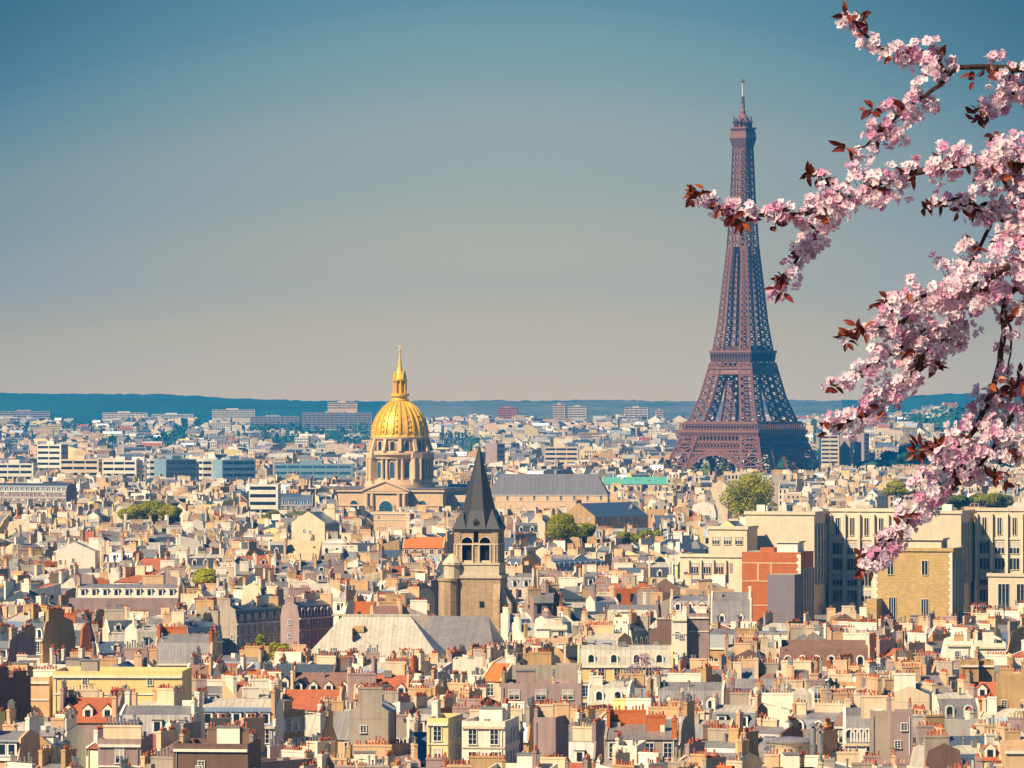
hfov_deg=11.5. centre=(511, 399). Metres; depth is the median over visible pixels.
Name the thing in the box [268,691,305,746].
town house
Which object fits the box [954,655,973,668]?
town house
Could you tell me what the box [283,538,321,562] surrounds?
town house
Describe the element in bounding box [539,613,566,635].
town house
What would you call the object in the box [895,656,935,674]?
town house
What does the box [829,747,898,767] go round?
town house
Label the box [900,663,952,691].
town house
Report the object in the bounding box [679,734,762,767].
town house
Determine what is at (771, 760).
town house
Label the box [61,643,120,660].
town house
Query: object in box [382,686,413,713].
town house
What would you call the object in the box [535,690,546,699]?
window
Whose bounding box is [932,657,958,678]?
town house
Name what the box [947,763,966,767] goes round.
town house
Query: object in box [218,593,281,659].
town house
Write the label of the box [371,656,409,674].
town house
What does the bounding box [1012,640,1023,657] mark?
town house
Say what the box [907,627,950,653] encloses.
town house
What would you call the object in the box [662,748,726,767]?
town house
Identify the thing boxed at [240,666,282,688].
town house
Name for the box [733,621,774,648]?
town house
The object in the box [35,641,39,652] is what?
window
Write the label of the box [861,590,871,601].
window
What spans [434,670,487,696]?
town house
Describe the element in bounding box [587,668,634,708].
town house
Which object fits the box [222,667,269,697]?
town house
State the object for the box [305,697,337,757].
town house
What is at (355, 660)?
town house
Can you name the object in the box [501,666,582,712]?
town house
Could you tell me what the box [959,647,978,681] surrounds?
town house
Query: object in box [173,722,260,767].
town house
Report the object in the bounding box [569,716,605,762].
town house
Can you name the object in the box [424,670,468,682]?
town house
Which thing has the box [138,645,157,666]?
town house
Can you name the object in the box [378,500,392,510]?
window
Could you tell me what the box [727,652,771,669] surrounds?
town house
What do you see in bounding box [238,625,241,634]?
window
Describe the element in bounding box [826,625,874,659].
town house
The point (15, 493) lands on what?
town house
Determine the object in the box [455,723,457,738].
window
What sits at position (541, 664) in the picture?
town house
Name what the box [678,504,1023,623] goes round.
institute building
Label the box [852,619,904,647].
town house
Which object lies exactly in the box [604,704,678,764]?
town house
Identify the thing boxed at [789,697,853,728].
town house
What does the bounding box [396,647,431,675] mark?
town house
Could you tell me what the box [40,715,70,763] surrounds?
town house
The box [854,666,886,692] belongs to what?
town house
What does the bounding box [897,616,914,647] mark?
town house
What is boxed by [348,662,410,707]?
town house
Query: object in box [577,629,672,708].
town house
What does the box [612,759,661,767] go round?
town house
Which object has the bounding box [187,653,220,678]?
town house
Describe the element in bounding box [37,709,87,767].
town house
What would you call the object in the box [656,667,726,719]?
town house
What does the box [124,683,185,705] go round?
town house
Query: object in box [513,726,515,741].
window
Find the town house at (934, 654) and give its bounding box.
[891,647,940,670]
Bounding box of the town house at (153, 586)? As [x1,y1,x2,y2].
[76,573,182,602]
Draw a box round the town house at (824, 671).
[784,649,830,676]
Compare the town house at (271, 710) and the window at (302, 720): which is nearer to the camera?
the town house at (271, 710)
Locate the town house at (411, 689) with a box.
[368,681,431,701]
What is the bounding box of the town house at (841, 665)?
[822,657,866,679]
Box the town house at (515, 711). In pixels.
[463,697,523,751]
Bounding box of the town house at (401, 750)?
[391,736,420,766]
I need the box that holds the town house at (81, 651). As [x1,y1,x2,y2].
[49,644,90,663]
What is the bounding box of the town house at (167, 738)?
[156,711,200,755]
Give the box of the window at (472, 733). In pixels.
[467,729,477,744]
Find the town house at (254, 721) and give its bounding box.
[208,712,266,758]
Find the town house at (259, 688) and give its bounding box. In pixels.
[237,675,277,698]
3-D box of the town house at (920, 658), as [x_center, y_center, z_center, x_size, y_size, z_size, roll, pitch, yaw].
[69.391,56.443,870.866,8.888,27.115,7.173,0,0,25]
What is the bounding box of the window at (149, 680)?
[146,678,152,685]
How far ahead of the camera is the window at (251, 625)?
1160.49 m
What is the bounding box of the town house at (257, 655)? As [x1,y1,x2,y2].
[217,643,269,668]
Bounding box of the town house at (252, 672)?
[247,669,260,674]
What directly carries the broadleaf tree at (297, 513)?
on the ground
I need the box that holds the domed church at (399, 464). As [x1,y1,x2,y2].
[328,349,467,510]
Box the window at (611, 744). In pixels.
[608,742,615,757]
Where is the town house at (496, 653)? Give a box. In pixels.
[462,642,518,661]
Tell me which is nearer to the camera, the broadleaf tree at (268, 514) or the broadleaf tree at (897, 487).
the broadleaf tree at (897, 487)
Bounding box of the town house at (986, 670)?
[977,646,993,681]
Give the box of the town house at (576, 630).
[572,618,609,640]
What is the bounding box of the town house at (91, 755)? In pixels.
[86,717,180,767]
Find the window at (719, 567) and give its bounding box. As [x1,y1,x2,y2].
[715,563,723,573]
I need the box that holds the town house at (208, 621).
[171,608,223,657]
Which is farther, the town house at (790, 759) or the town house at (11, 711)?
the town house at (11, 711)
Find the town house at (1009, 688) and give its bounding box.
[996,657,1023,708]
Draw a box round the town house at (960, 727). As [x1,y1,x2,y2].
[912,704,987,735]
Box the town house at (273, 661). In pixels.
[229,648,282,665]
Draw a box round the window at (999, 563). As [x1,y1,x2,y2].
[994,558,1004,569]
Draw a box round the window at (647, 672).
[645,668,651,676]
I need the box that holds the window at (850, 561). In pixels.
[847,558,856,569]
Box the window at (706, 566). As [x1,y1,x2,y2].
[703,563,710,573]
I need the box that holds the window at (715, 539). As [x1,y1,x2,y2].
[712,536,719,544]
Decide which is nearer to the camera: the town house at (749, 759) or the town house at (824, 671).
the town house at (749, 759)
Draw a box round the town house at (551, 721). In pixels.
[533,698,569,760]
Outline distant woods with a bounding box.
[0,404,1022,510]
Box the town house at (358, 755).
[347,751,384,764]
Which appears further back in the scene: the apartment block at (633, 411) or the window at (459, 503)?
the apartment block at (633, 411)
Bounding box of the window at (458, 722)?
[457,722,460,737]
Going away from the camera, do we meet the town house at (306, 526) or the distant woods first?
the town house at (306, 526)
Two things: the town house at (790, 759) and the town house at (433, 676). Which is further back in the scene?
the town house at (433, 676)
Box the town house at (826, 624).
[823,614,874,639]
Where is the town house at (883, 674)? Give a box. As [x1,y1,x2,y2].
[856,663,895,693]
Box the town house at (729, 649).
[724,630,757,660]
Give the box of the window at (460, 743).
[460,743,461,758]
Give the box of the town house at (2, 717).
[0,707,5,730]
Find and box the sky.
[0,0,1023,401]
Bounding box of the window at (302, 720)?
[299,716,305,730]
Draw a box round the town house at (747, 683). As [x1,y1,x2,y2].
[732,670,775,687]
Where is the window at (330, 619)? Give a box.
[329,617,332,626]
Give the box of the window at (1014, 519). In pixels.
[1012,517,1016,534]
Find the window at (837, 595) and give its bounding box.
[832,590,842,601]
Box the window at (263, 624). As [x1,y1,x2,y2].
[261,623,264,632]
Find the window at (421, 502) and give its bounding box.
[418,499,427,508]
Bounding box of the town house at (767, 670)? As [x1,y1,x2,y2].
[754,650,812,678]
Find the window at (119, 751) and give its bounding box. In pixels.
[114,747,123,763]
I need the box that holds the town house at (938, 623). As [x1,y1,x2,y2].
[928,616,958,640]
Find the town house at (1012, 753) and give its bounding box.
[1000,740,1023,767]
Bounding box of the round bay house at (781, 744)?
[765,736,809,766]
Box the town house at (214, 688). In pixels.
[192,671,248,697]
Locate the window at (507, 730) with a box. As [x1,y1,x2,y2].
[506,728,508,744]
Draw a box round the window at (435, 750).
[433,748,441,757]
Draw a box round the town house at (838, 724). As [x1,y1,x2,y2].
[833,688,872,750]
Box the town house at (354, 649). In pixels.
[320,647,358,653]
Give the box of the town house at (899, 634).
[871,626,904,660]
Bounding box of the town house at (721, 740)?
[700,723,758,756]
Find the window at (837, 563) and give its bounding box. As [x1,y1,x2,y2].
[832,558,842,569]
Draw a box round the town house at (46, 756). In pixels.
[36,744,82,767]
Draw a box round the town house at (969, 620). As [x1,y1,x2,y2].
[947,613,1002,639]
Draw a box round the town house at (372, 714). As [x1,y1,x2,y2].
[349,682,396,755]
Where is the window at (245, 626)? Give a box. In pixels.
[244,624,247,633]
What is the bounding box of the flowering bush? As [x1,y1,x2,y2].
[625,653,679,688]
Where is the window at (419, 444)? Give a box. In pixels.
[417,440,421,450]
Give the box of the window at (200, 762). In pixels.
[198,760,204,767]
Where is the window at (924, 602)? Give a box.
[921,599,928,615]
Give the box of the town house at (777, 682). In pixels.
[724,673,782,704]
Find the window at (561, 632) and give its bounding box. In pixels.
[558,630,563,635]
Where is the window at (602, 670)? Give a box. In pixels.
[598,668,604,679]
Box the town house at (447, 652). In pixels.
[446,647,449,659]
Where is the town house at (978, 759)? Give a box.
[974,753,1003,767]
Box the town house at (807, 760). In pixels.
[798,744,851,767]
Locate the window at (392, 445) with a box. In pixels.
[389,441,395,450]
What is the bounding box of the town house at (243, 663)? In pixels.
[205,654,253,670]
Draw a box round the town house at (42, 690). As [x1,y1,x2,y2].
[1,661,56,721]
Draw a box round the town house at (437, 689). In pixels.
[427,683,497,707]
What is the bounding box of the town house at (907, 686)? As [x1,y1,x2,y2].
[890,668,932,714]
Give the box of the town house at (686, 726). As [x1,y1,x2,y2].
[646,693,694,758]
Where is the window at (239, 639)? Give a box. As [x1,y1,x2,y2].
[238,638,241,647]
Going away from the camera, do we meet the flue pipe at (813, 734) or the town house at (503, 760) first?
the town house at (503, 760)
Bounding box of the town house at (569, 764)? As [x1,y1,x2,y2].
[549,752,603,767]
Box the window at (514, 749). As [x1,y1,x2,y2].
[513,748,515,762]
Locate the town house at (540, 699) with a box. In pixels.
[499,698,556,713]
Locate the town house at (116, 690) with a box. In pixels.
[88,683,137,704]
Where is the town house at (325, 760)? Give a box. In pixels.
[316,750,395,767]
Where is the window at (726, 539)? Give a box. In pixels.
[723,536,730,544]
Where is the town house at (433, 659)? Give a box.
[425,649,462,677]
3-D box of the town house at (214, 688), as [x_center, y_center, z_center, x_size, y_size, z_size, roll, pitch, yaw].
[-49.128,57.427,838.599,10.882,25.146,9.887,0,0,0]
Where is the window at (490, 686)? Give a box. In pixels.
[487,683,493,695]
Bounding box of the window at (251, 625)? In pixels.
[250,624,253,633]
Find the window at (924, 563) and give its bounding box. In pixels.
[921,560,927,574]
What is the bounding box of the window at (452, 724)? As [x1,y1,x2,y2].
[452,724,454,739]
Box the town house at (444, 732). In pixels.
[427,694,462,763]
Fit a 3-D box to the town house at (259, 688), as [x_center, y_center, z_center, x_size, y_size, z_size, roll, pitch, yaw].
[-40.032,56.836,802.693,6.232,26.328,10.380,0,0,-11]
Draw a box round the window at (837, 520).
[835,518,839,535]
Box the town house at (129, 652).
[115,640,147,666]
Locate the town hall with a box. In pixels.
[311,614,445,658]
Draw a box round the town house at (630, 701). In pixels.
[599,689,660,719]
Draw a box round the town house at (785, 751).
[768,749,804,766]
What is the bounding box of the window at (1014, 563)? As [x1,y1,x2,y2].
[1009,558,1019,569]
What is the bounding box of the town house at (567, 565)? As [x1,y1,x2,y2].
[542,552,605,570]
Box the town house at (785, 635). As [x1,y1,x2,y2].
[735,614,790,652]
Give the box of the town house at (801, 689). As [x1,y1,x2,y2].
[753,670,814,711]
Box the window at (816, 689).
[811,686,821,699]
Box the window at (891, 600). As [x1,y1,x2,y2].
[888,597,895,618]
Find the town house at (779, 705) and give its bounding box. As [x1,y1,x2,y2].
[729,684,793,726]
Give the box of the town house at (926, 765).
[924,761,969,767]
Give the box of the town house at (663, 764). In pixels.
[644,756,734,767]
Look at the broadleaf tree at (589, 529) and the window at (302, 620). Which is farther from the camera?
the broadleaf tree at (589, 529)
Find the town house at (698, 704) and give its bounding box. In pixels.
[667,691,702,710]
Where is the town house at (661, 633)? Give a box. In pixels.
[649,614,671,644]
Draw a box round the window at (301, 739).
[299,737,305,745]
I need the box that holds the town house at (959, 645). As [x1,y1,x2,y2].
[945,627,970,660]
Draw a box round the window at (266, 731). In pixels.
[264,729,269,743]
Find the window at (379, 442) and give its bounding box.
[378,440,381,450]
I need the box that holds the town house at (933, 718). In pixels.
[913,708,944,744]
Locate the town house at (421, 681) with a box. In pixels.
[410,670,445,687]
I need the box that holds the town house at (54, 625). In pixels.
[24,603,75,664]
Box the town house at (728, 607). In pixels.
[711,583,752,627]
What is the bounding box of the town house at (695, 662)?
[680,655,736,678]
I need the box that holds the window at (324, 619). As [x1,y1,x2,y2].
[323,618,326,626]
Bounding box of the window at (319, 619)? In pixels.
[318,618,321,627]
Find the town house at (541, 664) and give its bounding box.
[512,647,581,678]
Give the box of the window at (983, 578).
[979,573,987,585]
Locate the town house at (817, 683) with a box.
[781,656,825,702]
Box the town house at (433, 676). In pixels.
[410,665,443,682]
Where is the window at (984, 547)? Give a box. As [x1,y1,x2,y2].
[979,542,989,553]
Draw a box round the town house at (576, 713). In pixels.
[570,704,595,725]
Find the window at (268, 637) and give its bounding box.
[267,636,270,645]
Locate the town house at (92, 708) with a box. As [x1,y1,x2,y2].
[59,677,124,744]
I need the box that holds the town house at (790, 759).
[772,752,813,767]
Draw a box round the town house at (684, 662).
[678,652,726,671]
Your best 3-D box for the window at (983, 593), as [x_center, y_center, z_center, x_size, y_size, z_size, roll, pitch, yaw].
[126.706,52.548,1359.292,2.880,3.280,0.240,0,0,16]
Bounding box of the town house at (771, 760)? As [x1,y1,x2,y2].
[726,745,780,767]
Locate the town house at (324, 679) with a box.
[290,659,352,709]
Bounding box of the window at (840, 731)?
[838,729,842,742]
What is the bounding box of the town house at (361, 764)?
[300,758,366,767]
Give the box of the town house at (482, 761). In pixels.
[468,752,501,767]
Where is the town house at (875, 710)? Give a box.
[860,690,890,764]
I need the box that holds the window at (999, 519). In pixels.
[997,517,1001,534]
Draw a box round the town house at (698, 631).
[682,601,709,664]
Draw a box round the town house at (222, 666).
[214,660,274,678]
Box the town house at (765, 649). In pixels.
[738,633,776,661]
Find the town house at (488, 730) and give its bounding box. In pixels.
[462,698,519,763]
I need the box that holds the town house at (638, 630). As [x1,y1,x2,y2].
[612,609,649,644]
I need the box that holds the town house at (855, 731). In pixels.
[843,690,868,761]
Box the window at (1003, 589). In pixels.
[998,583,1009,610]
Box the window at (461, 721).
[460,721,461,736]
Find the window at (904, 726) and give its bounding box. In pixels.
[900,723,907,730]
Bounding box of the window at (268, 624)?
[267,623,270,631]
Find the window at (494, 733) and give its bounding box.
[489,729,498,744]
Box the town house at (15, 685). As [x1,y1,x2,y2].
[0,665,30,720]
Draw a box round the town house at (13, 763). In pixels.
[5,751,35,767]
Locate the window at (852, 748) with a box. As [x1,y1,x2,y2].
[848,746,856,750]
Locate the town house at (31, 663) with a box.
[18,660,36,665]
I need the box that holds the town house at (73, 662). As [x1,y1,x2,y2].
[46,658,82,668]
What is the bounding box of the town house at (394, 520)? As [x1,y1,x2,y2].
[370,511,405,536]
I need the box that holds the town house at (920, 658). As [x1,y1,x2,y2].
[889,650,938,674]
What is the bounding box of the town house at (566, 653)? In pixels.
[554,638,587,662]
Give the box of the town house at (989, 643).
[974,623,1005,658]
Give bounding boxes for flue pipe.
[809,722,817,754]
[816,728,824,752]
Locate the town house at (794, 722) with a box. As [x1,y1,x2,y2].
[785,716,834,739]
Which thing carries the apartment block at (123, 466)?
on the ground
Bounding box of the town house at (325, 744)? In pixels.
[284,734,334,757]
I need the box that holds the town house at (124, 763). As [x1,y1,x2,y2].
[66,755,133,767]
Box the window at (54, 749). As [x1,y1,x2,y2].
[54,749,55,763]
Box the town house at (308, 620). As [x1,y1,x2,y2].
[280,590,333,648]
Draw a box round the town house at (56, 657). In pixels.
[51,641,96,663]
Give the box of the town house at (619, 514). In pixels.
[566,497,647,550]
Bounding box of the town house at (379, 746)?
[345,735,396,761]
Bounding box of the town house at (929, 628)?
[925,611,958,635]
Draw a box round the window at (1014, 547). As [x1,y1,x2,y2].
[1009,542,1019,553]
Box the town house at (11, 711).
[6,699,77,730]
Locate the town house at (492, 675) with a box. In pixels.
[481,653,517,701]
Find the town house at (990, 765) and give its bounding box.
[988,762,995,767]
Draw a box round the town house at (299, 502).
[281,490,314,513]
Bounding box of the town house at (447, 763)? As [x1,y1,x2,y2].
[440,758,472,767]
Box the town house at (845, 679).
[826,670,855,692]
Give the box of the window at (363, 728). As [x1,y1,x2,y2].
[359,725,366,732]
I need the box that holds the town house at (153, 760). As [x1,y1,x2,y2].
[139,746,172,767]
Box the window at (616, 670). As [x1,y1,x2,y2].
[614,668,620,678]
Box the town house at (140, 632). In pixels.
[124,612,164,648]
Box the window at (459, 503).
[457,501,464,509]
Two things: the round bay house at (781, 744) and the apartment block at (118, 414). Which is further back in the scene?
the apartment block at (118, 414)
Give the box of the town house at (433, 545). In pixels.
[402,530,446,556]
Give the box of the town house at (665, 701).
[645,688,684,706]
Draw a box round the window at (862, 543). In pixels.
[861,542,871,553]
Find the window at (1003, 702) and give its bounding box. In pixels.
[1001,700,1007,706]
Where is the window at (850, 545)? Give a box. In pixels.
[847,542,856,554]
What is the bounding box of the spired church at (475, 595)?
[424,437,517,653]
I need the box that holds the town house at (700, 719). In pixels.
[679,707,743,740]
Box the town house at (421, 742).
[406,713,426,766]
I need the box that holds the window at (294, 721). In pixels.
[291,717,298,731]
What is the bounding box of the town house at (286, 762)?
[261,757,311,767]
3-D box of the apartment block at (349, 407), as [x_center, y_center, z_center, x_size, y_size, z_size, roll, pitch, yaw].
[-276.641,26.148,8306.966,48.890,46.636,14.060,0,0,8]
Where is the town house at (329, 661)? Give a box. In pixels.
[275,648,340,688]
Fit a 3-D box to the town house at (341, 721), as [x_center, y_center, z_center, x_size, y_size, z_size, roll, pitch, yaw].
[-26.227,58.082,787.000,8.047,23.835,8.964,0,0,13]
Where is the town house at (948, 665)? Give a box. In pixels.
[932,658,957,691]
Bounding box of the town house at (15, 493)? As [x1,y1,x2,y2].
[0,480,76,504]
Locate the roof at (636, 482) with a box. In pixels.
[602,476,667,501]
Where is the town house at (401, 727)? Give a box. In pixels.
[396,709,422,742]
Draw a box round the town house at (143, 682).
[53,659,191,714]
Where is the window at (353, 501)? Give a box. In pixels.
[349,499,358,509]
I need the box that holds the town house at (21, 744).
[0,710,40,767]
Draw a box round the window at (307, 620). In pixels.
[306,619,309,628]
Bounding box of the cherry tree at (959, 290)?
[682,0,1023,580]
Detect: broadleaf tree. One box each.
[117,503,150,519]
[140,500,165,523]
[157,503,182,519]
[192,568,216,584]
[255,634,268,645]
[263,510,284,518]
[269,642,289,659]
[288,510,310,517]
[544,513,582,547]
[576,522,595,546]
[614,531,634,544]
[632,529,662,542]
[702,465,728,475]
[719,472,777,518]
[765,458,814,471]
[851,461,879,469]
[873,450,908,466]
[882,479,915,506]
[898,443,930,466]
[946,495,973,509]
[971,492,1014,507]
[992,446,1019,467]
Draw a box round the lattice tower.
[669,79,820,474]
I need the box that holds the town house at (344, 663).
[341,655,354,672]
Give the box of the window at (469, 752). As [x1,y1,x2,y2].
[468,751,476,759]
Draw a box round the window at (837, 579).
[832,574,842,585]
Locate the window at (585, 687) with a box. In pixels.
[583,685,587,696]
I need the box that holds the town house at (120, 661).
[92,650,142,666]
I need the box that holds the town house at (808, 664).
[781,655,821,678]
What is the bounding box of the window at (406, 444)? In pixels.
[404,441,409,450]
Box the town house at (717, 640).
[710,615,762,660]
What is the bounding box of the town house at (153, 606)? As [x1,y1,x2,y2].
[69,598,179,616]
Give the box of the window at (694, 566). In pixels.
[691,563,698,573]
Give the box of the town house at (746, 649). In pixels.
[734,636,765,661]
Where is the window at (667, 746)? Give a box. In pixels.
[663,742,672,758]
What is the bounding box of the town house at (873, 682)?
[865,669,898,694]
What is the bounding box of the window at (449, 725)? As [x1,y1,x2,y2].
[449,725,451,740]
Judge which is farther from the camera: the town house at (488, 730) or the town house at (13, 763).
the town house at (488, 730)
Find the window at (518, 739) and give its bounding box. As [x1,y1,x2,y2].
[517,725,519,740]
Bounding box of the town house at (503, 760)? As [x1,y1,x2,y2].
[501,755,540,767]
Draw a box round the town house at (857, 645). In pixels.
[778,628,869,668]
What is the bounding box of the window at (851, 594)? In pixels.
[847,590,856,601]
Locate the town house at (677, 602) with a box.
[670,585,710,625]
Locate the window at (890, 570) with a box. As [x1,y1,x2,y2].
[887,562,893,574]
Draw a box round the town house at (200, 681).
[192,670,208,685]
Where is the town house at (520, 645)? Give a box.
[469,640,523,654]
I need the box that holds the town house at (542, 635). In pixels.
[525,629,572,650]
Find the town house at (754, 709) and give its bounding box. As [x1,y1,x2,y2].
[709,689,767,731]
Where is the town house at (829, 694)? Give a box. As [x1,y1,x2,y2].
[814,682,853,711]
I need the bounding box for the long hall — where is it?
[491,474,609,512]
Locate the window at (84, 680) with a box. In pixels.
[82,678,87,684]
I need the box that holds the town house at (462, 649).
[458,644,483,654]
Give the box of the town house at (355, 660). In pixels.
[341,648,386,672]
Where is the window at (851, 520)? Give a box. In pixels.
[849,518,854,535]
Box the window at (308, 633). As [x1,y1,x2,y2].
[306,632,309,641]
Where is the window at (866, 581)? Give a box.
[861,575,871,586]
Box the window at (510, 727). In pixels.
[510,727,512,743]
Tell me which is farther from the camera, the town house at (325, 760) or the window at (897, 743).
the window at (897, 743)
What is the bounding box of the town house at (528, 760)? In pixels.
[489,745,557,767]
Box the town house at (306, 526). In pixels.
[292,508,338,542]
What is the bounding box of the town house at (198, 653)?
[190,646,242,673]
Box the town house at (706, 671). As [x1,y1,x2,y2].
[688,660,721,681]
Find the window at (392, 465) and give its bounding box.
[389,461,395,477]
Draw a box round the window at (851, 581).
[847,574,856,585]
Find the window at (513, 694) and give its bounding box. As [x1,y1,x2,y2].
[509,690,519,699]
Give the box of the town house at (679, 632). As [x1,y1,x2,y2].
[671,607,686,656]
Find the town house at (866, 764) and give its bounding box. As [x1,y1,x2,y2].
[818,750,877,767]
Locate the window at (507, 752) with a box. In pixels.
[506,751,508,762]
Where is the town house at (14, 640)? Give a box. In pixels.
[0,623,35,662]
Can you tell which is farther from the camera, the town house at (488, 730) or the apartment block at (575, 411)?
the apartment block at (575, 411)
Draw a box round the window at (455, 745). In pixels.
[455,745,456,760]
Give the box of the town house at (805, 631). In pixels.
[790,621,825,639]
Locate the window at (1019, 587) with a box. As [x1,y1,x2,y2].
[1016,584,1023,604]
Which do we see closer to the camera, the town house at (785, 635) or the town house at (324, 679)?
the town house at (324, 679)
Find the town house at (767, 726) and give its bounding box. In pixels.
[748,712,802,737]
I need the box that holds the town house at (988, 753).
[976,733,1000,767]
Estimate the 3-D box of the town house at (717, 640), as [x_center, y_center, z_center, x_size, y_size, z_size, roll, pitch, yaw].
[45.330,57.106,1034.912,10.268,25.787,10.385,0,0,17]
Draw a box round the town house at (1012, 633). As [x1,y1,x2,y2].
[994,612,1023,654]
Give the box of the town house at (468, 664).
[453,642,491,674]
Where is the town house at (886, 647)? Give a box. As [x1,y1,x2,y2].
[877,636,925,660]
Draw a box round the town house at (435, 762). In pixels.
[405,752,447,767]
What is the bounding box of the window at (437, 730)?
[432,726,441,741]
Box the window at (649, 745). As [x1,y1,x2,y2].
[646,742,653,751]
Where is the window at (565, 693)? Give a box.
[562,690,573,699]
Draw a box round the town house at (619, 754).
[596,747,660,767]
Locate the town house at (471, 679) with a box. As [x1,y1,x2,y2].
[467,667,484,685]
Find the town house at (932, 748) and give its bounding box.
[907,721,962,767]
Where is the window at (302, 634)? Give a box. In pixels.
[300,633,303,642]
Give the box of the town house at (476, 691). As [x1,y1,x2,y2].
[440,687,482,705]
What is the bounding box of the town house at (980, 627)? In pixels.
[941,621,1001,657]
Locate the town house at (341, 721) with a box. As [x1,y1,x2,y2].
[317,697,348,757]
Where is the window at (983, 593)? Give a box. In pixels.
[979,589,987,600]
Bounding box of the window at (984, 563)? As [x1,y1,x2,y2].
[979,557,989,569]
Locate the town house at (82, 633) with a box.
[64,609,90,651]
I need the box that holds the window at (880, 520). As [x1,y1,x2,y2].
[878,518,882,531]
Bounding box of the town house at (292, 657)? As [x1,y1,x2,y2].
[273,648,316,667]
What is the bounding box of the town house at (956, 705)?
[922,674,979,719]
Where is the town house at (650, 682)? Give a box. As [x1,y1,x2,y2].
[620,675,653,697]
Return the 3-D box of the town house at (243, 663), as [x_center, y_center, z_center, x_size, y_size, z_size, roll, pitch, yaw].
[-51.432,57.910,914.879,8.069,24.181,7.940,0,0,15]
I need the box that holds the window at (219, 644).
[218,643,220,652]
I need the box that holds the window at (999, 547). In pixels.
[994,542,1004,553]
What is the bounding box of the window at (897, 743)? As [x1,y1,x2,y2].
[894,740,901,748]
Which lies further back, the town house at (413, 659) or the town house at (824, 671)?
the town house at (824, 671)
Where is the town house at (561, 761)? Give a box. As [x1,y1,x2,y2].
[522,751,591,767]
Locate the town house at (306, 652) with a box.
[303,648,336,662]
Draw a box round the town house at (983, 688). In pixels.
[966,669,1020,712]
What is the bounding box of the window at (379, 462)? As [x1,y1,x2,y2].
[377,461,380,477]
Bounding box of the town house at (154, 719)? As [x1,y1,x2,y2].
[119,687,204,737]
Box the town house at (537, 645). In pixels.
[523,638,560,662]
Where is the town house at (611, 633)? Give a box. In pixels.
[582,621,631,644]
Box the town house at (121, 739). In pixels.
[98,714,152,767]
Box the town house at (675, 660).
[673,652,678,672]
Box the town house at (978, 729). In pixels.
[970,715,1023,739]
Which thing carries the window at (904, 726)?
in the town house at (901, 729)
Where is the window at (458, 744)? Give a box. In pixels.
[457,744,460,759]
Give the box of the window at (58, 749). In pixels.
[57,747,60,763]
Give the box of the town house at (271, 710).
[202,684,283,745]
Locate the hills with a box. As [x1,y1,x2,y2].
[0,393,1021,465]
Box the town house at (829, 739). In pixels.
[749,724,837,764]
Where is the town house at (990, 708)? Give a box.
[978,692,1023,722]
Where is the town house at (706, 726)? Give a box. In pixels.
[682,720,724,756]
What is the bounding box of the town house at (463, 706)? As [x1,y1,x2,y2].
[452,692,485,713]
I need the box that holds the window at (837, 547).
[832,542,842,553]
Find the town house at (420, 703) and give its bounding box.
[410,691,453,731]
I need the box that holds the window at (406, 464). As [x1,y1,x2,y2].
[404,461,409,477]
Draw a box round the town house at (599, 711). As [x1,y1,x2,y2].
[563,697,611,718]
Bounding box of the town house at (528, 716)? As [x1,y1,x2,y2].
[483,696,535,752]
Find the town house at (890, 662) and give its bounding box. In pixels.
[868,654,893,671]
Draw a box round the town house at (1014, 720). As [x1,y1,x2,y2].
[1007,712,1023,733]
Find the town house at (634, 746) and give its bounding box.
[612,730,646,764]
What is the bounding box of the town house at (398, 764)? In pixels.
[365,755,406,767]
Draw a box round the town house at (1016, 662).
[1007,653,1023,671]
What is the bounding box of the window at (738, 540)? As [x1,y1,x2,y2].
[735,537,742,544]
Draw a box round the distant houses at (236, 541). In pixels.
[0,401,1023,655]
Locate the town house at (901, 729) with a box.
[890,693,912,761]
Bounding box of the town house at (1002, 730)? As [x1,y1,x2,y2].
[934,722,1008,744]
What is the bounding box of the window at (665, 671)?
[661,668,667,676]
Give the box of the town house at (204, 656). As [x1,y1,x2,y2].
[191,652,210,661]
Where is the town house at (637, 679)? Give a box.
[613,666,655,697]
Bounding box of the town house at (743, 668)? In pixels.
[725,653,780,687]
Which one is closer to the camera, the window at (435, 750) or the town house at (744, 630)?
the window at (435, 750)
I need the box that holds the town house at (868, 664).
[837,652,888,673]
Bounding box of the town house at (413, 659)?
[385,650,426,675]
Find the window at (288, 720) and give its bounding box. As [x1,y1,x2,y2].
[286,718,291,732]
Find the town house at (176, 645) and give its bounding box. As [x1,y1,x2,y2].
[155,623,217,666]
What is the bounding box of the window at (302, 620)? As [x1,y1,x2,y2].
[301,619,303,628]
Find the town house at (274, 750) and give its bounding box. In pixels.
[267,735,332,763]
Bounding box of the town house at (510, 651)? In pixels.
[488,643,531,666]
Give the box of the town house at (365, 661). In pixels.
[358,645,396,674]
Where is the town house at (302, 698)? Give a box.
[282,681,345,714]
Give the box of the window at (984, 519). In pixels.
[982,517,986,534]
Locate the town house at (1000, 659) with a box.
[982,652,1007,681]
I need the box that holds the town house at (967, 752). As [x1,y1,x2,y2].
[934,728,1001,767]
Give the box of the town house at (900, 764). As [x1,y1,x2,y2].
[863,750,909,767]
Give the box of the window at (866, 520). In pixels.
[864,518,868,535]
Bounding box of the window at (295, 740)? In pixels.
[292,738,298,746]
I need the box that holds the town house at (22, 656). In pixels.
[0,650,48,668]
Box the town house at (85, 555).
[53,537,99,568]
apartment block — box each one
[0,410,51,419]
[0,460,37,479]
[37,441,67,470]
[61,455,101,476]
[103,411,148,421]
[103,457,142,476]
[147,455,153,478]
[152,413,194,418]
[154,455,195,480]
[199,456,212,480]
[212,408,255,424]
[213,456,255,483]
[249,479,280,514]
[250,415,299,429]
[275,460,354,479]
[302,411,373,429]
[328,401,358,412]
[485,440,504,465]
[498,406,517,418]
[545,444,578,464]
[553,403,565,421]
[568,405,587,419]
[625,406,648,420]
[655,409,663,417]
[821,433,839,464]
[840,431,853,465]
[854,431,868,470]
[869,452,875,461]

